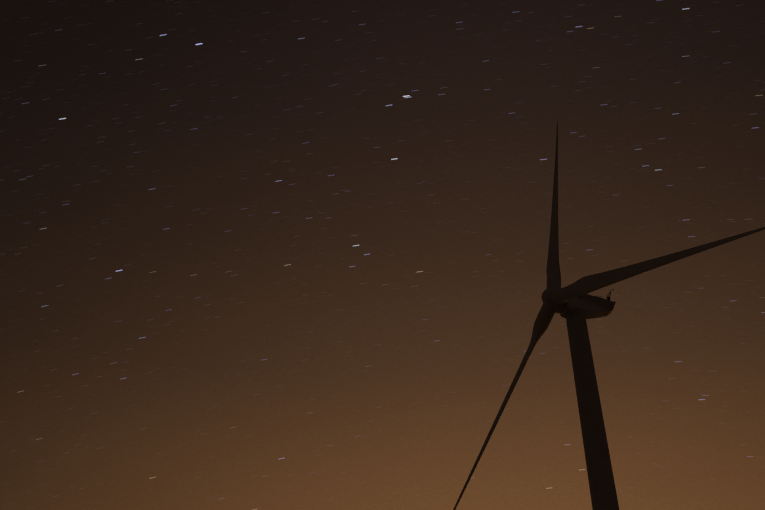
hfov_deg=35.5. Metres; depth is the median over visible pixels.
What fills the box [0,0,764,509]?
sky
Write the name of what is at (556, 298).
turbine rotor
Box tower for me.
[565,308,618,509]
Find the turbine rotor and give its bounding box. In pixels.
[453,121,764,509]
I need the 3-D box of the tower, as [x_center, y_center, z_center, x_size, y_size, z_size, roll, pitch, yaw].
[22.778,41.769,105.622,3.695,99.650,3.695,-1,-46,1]

